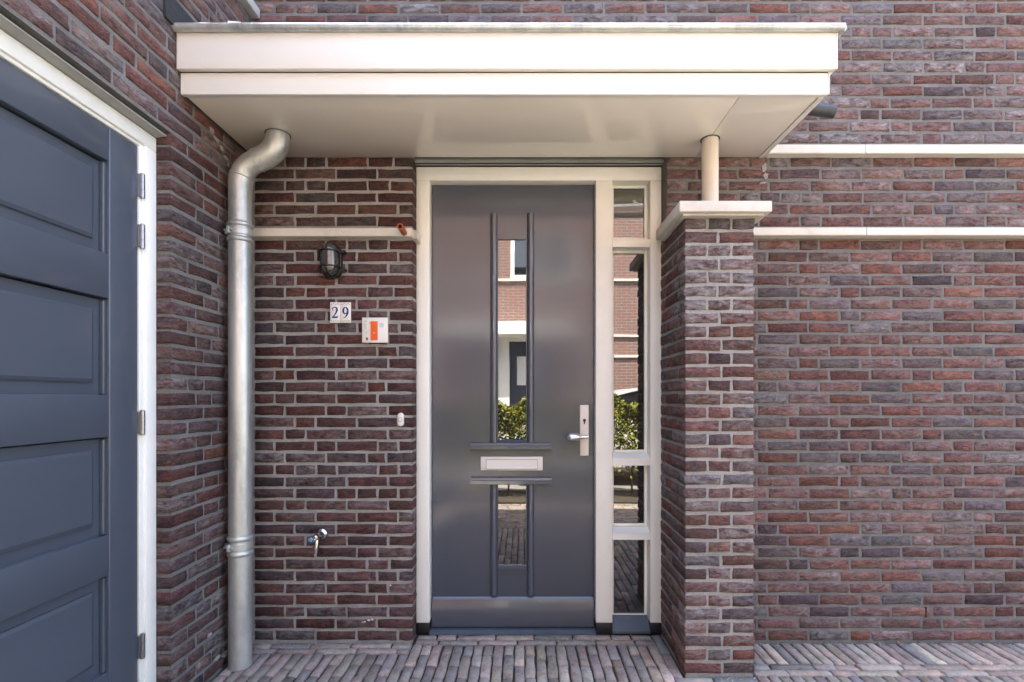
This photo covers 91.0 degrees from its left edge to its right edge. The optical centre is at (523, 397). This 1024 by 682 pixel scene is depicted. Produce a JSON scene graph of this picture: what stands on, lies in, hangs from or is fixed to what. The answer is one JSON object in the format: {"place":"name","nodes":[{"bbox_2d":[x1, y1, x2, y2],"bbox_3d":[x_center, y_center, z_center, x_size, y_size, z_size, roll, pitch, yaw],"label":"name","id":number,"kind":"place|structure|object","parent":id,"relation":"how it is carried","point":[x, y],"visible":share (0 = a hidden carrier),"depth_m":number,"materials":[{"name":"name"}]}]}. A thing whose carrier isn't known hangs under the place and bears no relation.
{"place":"outdoors","nodes":[
{"label":"outdoors","id":0,"kind":"place"},
{"bbox_2d":[211,634,1023,681],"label":"pavement","id":1,"kind":"structure","parent":0,"point":[484,658],"depth_m":2.46,"materials":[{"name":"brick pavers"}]},
{"bbox_2d":[0,0,251,681],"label":"wing wall","id":2,"kind":"structure","parent":1,"relation":"on","point":[124,52],"depth_m":2.11,"materials":[{"name":"brick"}]},
{"bbox_2d":[0,13,166,681],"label":"garage frame","id":3,"kind":"object","parent":2,"relation":"attached to","point":[23,51],"visible":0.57,"depth_m":1.97,"materials":[{"name":"white paint"}]},
{"bbox_2d":[0,58,144,681],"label":"garage door","id":4,"kind":"structure","parent":3,"relation":"attached to","point":[72,239],"depth_m":1.67,"materials":[{"name":"wood"}]},
{"bbox_2d":[163,0,194,24],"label":"lead flashing","id":5,"kind":"object","parent":2,"relation":"attached to","point":[174,11],"visible":0.25,"depth_m":2.05,"materials":[{"name":"grey metal"}]},
{"bbox_2d":[238,0,259,18],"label":"stone ledge","id":6,"kind":"object","parent":2,"relation":"attached to","point":[251,8],"visible":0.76,"depth_m":2.59,"materials":[{"name":"white stone"}]},
{"bbox_2d":[223,128,290,671],"bbox_3d":[-1.274,0.011,2.413,0.307,2.557,0.121,0,0,0],"label":"downpipe","id":7,"kind":"object","parent":2,"relation":"attached to","point":[270,151],"visible":1,"depth_m":2.37,"materials":[{"name":"metal"}]},
{"bbox_2d":[252,157,416,643],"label":"porch wall","id":8,"kind":"structure","parent":1,"relation":"on","point":[333,448],"depth_m":2.65,"materials":[{"name":"brick"}]},
{"bbox_2d":[307,528,327,553],"bbox_3d":[-1.060,0.743,2.579,0.062,0.111,0.140,0,0,0],"label":"outdoor tap","id":9,"kind":"object","parent":8,"relation":"attached to","point":[321,534],"visible":1,"depth_m":2.57,"materials":[{"name":"silver metal"}]},
{"bbox_2d":[317,241,346,278],"bbox_3d":[-1.003,-0.713,2.598,0.150,0.188,0.102,0,0,0],"label":"bulkhead lamp","id":10,"kind":"object","parent":8,"relation":"attached to","point":[331,261],"visible":1,"depth_m":2.58,"materials":[{"name":"grey metal"}]},
{"bbox_2d":[330,302,340,322],"bbox_3d":[-0.989,-0.445,2.644,0.054,0.108,0.009,0,0,0],"label":"number tile","id":11,"kind":"object","parent":8,"relation":"attached to","point":[335,312],"visible":1,"depth_m":2.64,"materials":[{"name":"white ceramic"}]},
{"bbox_2d":[252,228,420,243],"bbox_3d":[-0.991,-0.857,2.670,0.863,0.050,0.132,0,0,0],"label":"stone ledge","id":12,"kind":"object","parent":8,"relation":"attached to","point":[329,233],"visible":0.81,"depth_m":2.60,"materials":[{"name":"beige stone"}]},
{"bbox_2d":[397,223,406,235],"bbox_3d":[-0.617,-0.852,2.565,0.032,0.033,0.110,0,0,0],"label":"overflow pipe","id":13,"kind":"object","parent":12,"relation":"attached to","point":[401,229],"visible":1,"depth_m":2.54,"materials":[{"name":"metal"}]},
{"bbox_2d":[341,302,350,322],"bbox_3d":[-0.933,-0.445,2.644,0.054,0.108,0.009,0,0,0],"label":"number tile","id":14,"kind":"object","parent":8,"relation":"attached to","point":[345,312],"visible":1,"depth_m":2.64,"materials":[{"name":"white ceramic"}]},
{"bbox_2d":[362,318,387,342],"bbox_3d":[-0.779,-0.353,2.641,0.136,0.134,0.016,0,0,0],"label":"plaque","id":15,"kind":"object","parent":8,"relation":"attached to","point":[374,330],"visible":1,"depth_m":2.63,"materials":[{"name":"white ceramic"}]},
{"bbox_2d":[397,413,403,425],"bbox_3d":[-0.645,0.117,2.641,0.033,0.071,0.017,0,0,0],"label":"doorbell","id":16,"kind":"object","parent":8,"relation":"attached to","point":[400,419],"visible":1,"depth_m":2.64,"materials":[{"name":"white plastic"}]},
{"bbox_2d":[415,157,663,634],"bbox_3d":[0.085,-0.018,2.822,1.344,2.614,0.235,0,0,0],"label":"door frame","id":17,"kind":"object","parent":1,"relation":"on","point":[627,403],"visible":0.96,"depth_m":2.74,"materials":[{"name":"white paint"}]},
{"bbox_2d":[432,186,593,626],"bbox_3d":[-0.059,0.045,2.788,0.905,2.450,0.140,0,0,0],"label":"front door","id":18,"kind":"structure","parent":17,"relation":"attached to","point":[512,406],"depth_m":2.80,"materials":[{"name":"wood"}]},
{"bbox_2d":[660,218,754,677],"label":"brick pillar","id":19,"kind":"structure","parent":1,"relation":"on","point":[707,451],"depth_m":2.33,"materials":[{"name":"brick"}]},
{"bbox_2d":[656,201,771,240],"bbox_3d":[0.914,-0.859,2.476,0.418,0.058,0.408,0,0,0],"label":"pillar cap","id":20,"kind":"object","parent":19,"relation":"on","point":[681,211],"visible":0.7,"depth_m":2.28,"materials":[{"name":"concrete"}]},
{"bbox_2d":[700,134,719,200],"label":"steel column","id":21,"kind":"structure","parent":20,"relation":"on","point":[710,167],"depth_m":2.43,"materials":[{"name":"metal"}]},
{"bbox_2d":[753,239,1023,643],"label":"facade wall","id":22,"kind":"structure","parent":1,"relation":"on","point":[888,446],"depth_m":2.65,"materials":[{"name":"brick"}]},
{"bbox_2d":[252,0,1023,243],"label":"wall","id":23,"kind":"structure","parent":22,"relation":"on","point":[928,72],"depth_m":2.65,"materials":[{"name":"brick"}]},
{"bbox_2d":[171,21,846,157],"bbox_3d":[-0.053,-1.400,2.346,2.748,0.285,0.614,0,0,0],"label":"canopy","id":24,"kind":"object","parent":23,"relation":"attached to","point":[760,90],"visible":0.99,"depth_m":2.09,"materials":[{"name":"white paint"},{"name":"zinc"}]},
{"bbox_2d":[807,103,837,118],"bbox_3d":[1.359,-1.343,2.350,0.192,0.077,0.054,0,0,0],"label":"overflow spout","id":25,"kind":"object","parent":24,"relation":"attached to","point":[824,110],"visible":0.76,"depth_m":2.33,"materials":[{"name":"grey metal"}]},
{"bbox_2d":[765,145,1023,157],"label":"stone ledge","id":26,"kind":"object","parent":23,"relation":"attached to","point":[896,151],"visible":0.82,"depth_m":2.60,"materials":[{"name":"white stone"}]},
{"bbox_2d":[753,227,1023,238],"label":"stone ledge","id":27,"kind":"object","parent":22,"relation":"on","point":[888,232],"visible":0.74,"depth_m":2.60,"materials":[{"name":"white stone"}]}
]}

